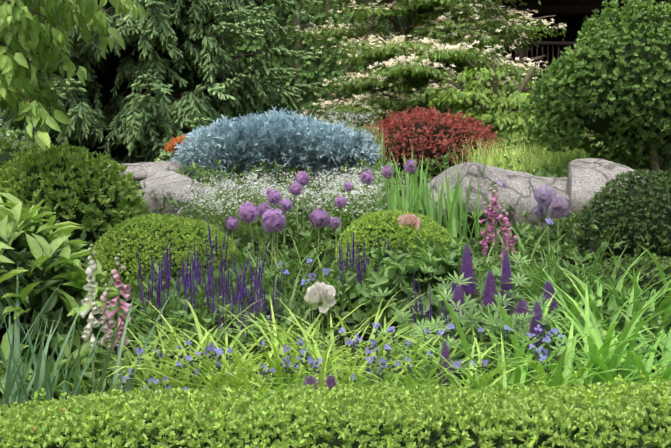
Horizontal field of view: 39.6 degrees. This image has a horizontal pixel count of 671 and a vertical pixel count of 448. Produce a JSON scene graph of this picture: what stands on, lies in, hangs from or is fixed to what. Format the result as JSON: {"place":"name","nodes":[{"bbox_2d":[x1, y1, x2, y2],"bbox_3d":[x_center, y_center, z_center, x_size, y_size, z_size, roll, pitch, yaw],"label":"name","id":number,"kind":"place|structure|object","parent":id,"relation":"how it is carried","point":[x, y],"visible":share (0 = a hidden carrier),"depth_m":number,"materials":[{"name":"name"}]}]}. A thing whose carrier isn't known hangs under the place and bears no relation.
{"place":"outdoors","nodes":[
{"label":"outdoors","id":0,"kind":"place"},
{"bbox_2d":[137,216,478,352],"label":"salvia flowers","id":1,"kind":"object","parent":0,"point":[239,297],"visible":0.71,"depth_m":5.46,"materials":[{"name":"purple plant"}]},
{"bbox_2d":[4,174,669,393],"bbox_3d":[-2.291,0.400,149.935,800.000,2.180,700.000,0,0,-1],"label":"terrain","id":2,"kind":"structure","parent":0,"point":[365,338],"depth_m":6.46,"materials":[{"name":"soil"}]},
{"bbox_2d":[0,192,131,400],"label":"rhododendron shrub","id":3,"kind":"object","parent":2,"relation":"on","point":[36,253],"visible":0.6,"depth_m":4.43,"materials":[{"name":"green plant"}]},
{"bbox_2d":[0,0,147,151],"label":"tree overhang branches","id":4,"kind":"object","parent":2,"relation":"on","point":[23,88],"visible":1,"depth_m":5.81,"materials":[{"name":"green plant"}]},
{"bbox_2d":[0,128,150,263],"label":"azalea shrub","id":5,"kind":"object","parent":2,"relation":"on","point":[73,186],"visible":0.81,"depth_m":6.94,"materials":[{"name":"green plant"}]},
{"bbox_2d":[103,161,198,181],"bbox_3d":[-2.151,-0.555,10.484,1.369,0.304,1.311,0,0,-1],"label":"rock","id":6,"kind":"object","parent":2,"relation":"on","point":[142,170],"visible":0.25,"depth_m":10.08,"materials":[{"name":"stone"}]},
{"bbox_2d":[89,213,239,298],"bbox_3d":[-1.155,0.245,6.339,1.019,0.640,0.963,0,0,-1],"label":"box ball shrub","id":7,"kind":"object","parent":2,"relation":"on","point":[147,237],"visible":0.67,"depth_m":6.03,"materials":[{"name":"green plant"}]},
{"bbox_2d":[122,171,216,218],"bbox_3d":[-1.691,-0.212,8.993,1.819,0.571,1.938,0,0,-1],"label":"rock","id":8,"kind":"object","parent":2,"relation":"on","point":[172,185],"visible":0.25,"depth_m":8.19,"materials":[{"name":"stone"}]},
{"bbox_2d":[0,0,350,162],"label":"norway spruce","id":9,"kind":"object","parent":2,"relation":"on","point":[153,88],"visible":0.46,"depth_m":14.42,"materials":[{"name":"green plant"}]},
{"bbox_2d":[164,134,187,152],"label":"flowers","id":10,"kind":"object","parent":2,"relation":"on","point":[170,145],"visible":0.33,"depth_m":11.38,"materials":[{"name":"orange plant"}]},
{"bbox_2d":[0,108,406,255],"bbox_3d":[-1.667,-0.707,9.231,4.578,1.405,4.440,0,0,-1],"label":"white flowers","id":11,"kind":"object","parent":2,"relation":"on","point":[354,181],"visible":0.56,"depth_m":7.88,"materials":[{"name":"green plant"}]},
{"bbox_2d":[170,105,383,180],"bbox_3d":[-0.679,-0.819,10.236,2.270,0.795,1.842,0,0,-1],"label":"dwarf blue spruce","id":12,"kind":"object","parent":2,"relation":"on","point":[283,139],"visible":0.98,"depth_m":9.59,"materials":[{"name":"blue plant"}]},
{"bbox_2d":[69,182,544,392],"bbox_3d":[0.094,0.452,5.483,0.856,1.494,3.737,0,0,44],"label":"foxglove foliage","id":13,"kind":"object","parent":2,"relation":"on","point":[89,374],"visible":0.15,"depth_m":4.38,"materials":[{"name":"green plant"}]},
{"bbox_2d":[79,182,517,349],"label":"foxglove flowers","id":14,"kind":"object","parent":13,"relation":"attached to","point":[92,283],"visible":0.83,"depth_m":4.29,"materials":[{"name":"pink plant"}]},
{"bbox_2d":[121,260,513,384],"bbox_3d":[-0.162,0.625,5.561,2.312,0.751,1.785,0,0,-1],"label":"salvia foliage","id":15,"kind":"object","parent":2,"relation":"on","point":[206,320],"visible":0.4,"depth_m":5.33,"materials":[{"name":"green plant"}]},
{"bbox_2d":[0,364,670,447],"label":"boxwood hedge","id":16,"kind":"object","parent":2,"relation":"on","point":[616,415],"visible":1,"depth_m":2.73,"materials":[{"name":"green plant"}]},
{"bbox_2d":[0,147,670,407],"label":"daylily leaves","id":17,"kind":"object","parent":2,"relation":"on","point":[608,359],"visible":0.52,"depth_m":4.54,"materials":[{"name":"green plant"}]},
{"bbox_2d":[1,152,670,410],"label":"groundcover plants","id":18,"kind":"object","parent":2,"relation":"on","point":[526,232],"visible":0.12,"depth_m":6.65,"materials":[{"name":"green plant"}]},
{"bbox_2d":[120,237,635,396],"bbox_3d":[0.914,0.582,5.035,4.992,1.380,2.275,0,0,-36],"label":"spiderwort foliage","id":19,"kind":"object","parent":2,"relation":"on","point":[373,350],"visible":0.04,"depth_m":4.20,"materials":[{"name":"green plant"}]},
{"bbox_2d":[113,219,565,391],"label":"small blue flowers","id":20,"kind":"object","parent":19,"relation":"attached to","point":[354,343],"visible":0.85,"depth_m":4.06,"materials":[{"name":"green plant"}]},
{"bbox_2d":[232,172,558,285],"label":"allium stems","id":21,"kind":"object","parent":2,"relation":"on","point":[276,254],"visible":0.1,"depth_m":7.10,"materials":[{"name":"green plant"}]},
{"bbox_2d":[225,159,570,232],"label":"allium flowers","id":22,"kind":"object","parent":21,"relation":"attached to","point":[273,218],"visible":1,"depth_m":6.91,"materials":[{"name":"purple plant"}]},
{"bbox_2d":[334,209,458,278],"bbox_3d":[0.435,0.194,6.659,0.884,0.595,0.886,0,0,-1],"label":"box ball shrub","id":23,"kind":"object","parent":2,"relation":"on","point":[376,226],"visible":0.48,"depth_m":6.40,"materials":[{"name":"green plant"}]},
{"bbox_2d":[303,234,500,373],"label":"peony leaves","id":24,"kind":"object","parent":2,"relation":"on","point":[430,256],"visible":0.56,"depth_m":5.52,"materials":[{"name":"green plant"}]},
{"bbox_2d":[271,0,566,151],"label":"flowering dogwood tree","id":25,"kind":"object","parent":2,"relation":"on","point":[423,48],"visible":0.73,"depth_m":16.18,"materials":[{"name":"green plant"}]},
{"bbox_2d":[365,106,503,175],"bbox_3d":[1.103,-0.953,11.176,1.814,0.910,1.500,0,0,-1],"label":"red barberry shrub","id":26,"kind":"object","parent":2,"relation":"on","point":[425,137],"visible":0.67,"depth_m":10.76,"materials":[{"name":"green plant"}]},
{"bbox_2d":[206,0,670,168],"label":"woodland trees","id":27,"kind":"object","parent":2,"relation":"on","point":[310,72],"visible":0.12,"depth_m":22.12,"materials":[{"name":"green plant"}]},
{"bbox_2d":[369,251,574,386],"bbox_3d":[0.674,0.697,4.805,1.096,1.079,2.129,0,0,14],"label":"lupine foliage","id":28,"kind":"object","parent":2,"relation":"on","point":[468,315],"visible":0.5,"depth_m":4.87,"materials":[{"name":"green plant"}]},
{"bbox_2d":[301,244,558,394],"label":"lupine flowers","id":29,"kind":"object","parent":28,"relation":"attached to","point":[466,268],"visible":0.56,"depth_m":5.05,"materials":[{"name":"purple plant"}]},
{"bbox_2d":[314,122,670,177],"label":"grasses","id":30,"kind":"object","parent":2,"relation":"on","point":[560,158],"visible":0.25,"depth_m":9.78,"materials":[{"name":"green plant"}]},
{"bbox_2d":[422,162,568,244],"bbox_3d":[1.358,-0.165,8.074,1.490,0.704,1.374,0,0,-1],"label":"rock","id":31,"kind":"object","parent":2,"relation":"on","point":[517,193],"visible":0.35,"depth_m":7.54,"materials":[{"name":"stone"}]},
{"bbox_2d":[420,59,618,161],"bbox_3d":[2.462,-1.530,13.961,3.566,1.743,2.944,0,0,-37],"label":"shrub","id":32,"kind":"object","parent":2,"relation":"on","point":[496,114],"visible":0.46,"depth_m":13.59,"materials":[{"name":"green plant"}]},
{"bbox_2d":[535,176,566,191],"bbox_3d":[1.932,-0.175,8.671,1.229,0.531,1.251,0,0,-1],"label":"rock","id":33,"kind":"object","parent":2,"relation":"on","point":[559,182],"visible":0.12,"depth_m":8.49,"materials":[{"name":"stone"}]},
{"bbox_2d":[476,0,670,170],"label":"timber pavilion","id":34,"kind":"structure","parent":2,"relation":"on","point":[549,47],"depth_m":24.90,"materials":[{"name":"black wood"}]},
{"bbox_2d":[480,0,643,23],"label":"pavilion roof","id":35,"kind":"structure","parent":34,"relation":"attached to","point":[574,20],"depth_m":28.04,"materials":[{"name":"black"}]},
{"bbox_2d":[572,224,608,260],"bbox_3d":[2.013,0.172,7.518,0.436,0.416,0.598,0,0,-1],"label":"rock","id":36,"kind":"object","parent":2,"relation":"on","point":[591,249],"visible":0.02,"depth_m":7.24,"materials":[{"name":"stone"}]},
{"bbox_2d":[521,0,670,183],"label":"tree","id":37,"kind":"object","parent":2,"relation":"on","point":[620,89],"visible":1,"depth_m":8.55,"materials":[{"name":"green plant"}]},
{"bbox_2d":[565,158,645,222],"bbox_3d":[2.392,-0.254,8.377,0.809,0.694,1.678,0,0,15],"label":"rock","id":38,"kind":"object","parent":2,"relation":"on","point":[586,177],"visible":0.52,"depth_m":7.89,"materials":[{"name":"stone"}]},
{"bbox_2d":[574,169,670,314],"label":"yew shrub","id":39,"kind":"object","parent":2,"relation":"on","point":[642,206],"visible":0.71,"depth_m":6.80,"materials":[{"name":"green plant"}]},
{"bbox_2d":[304,213,422,312],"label":"peony flowers","id":40,"kind":"object","parent":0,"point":[317,292],"visible":0.88,"depth_m":4.64,"materials":[{"name":"white plant"}]}
]}

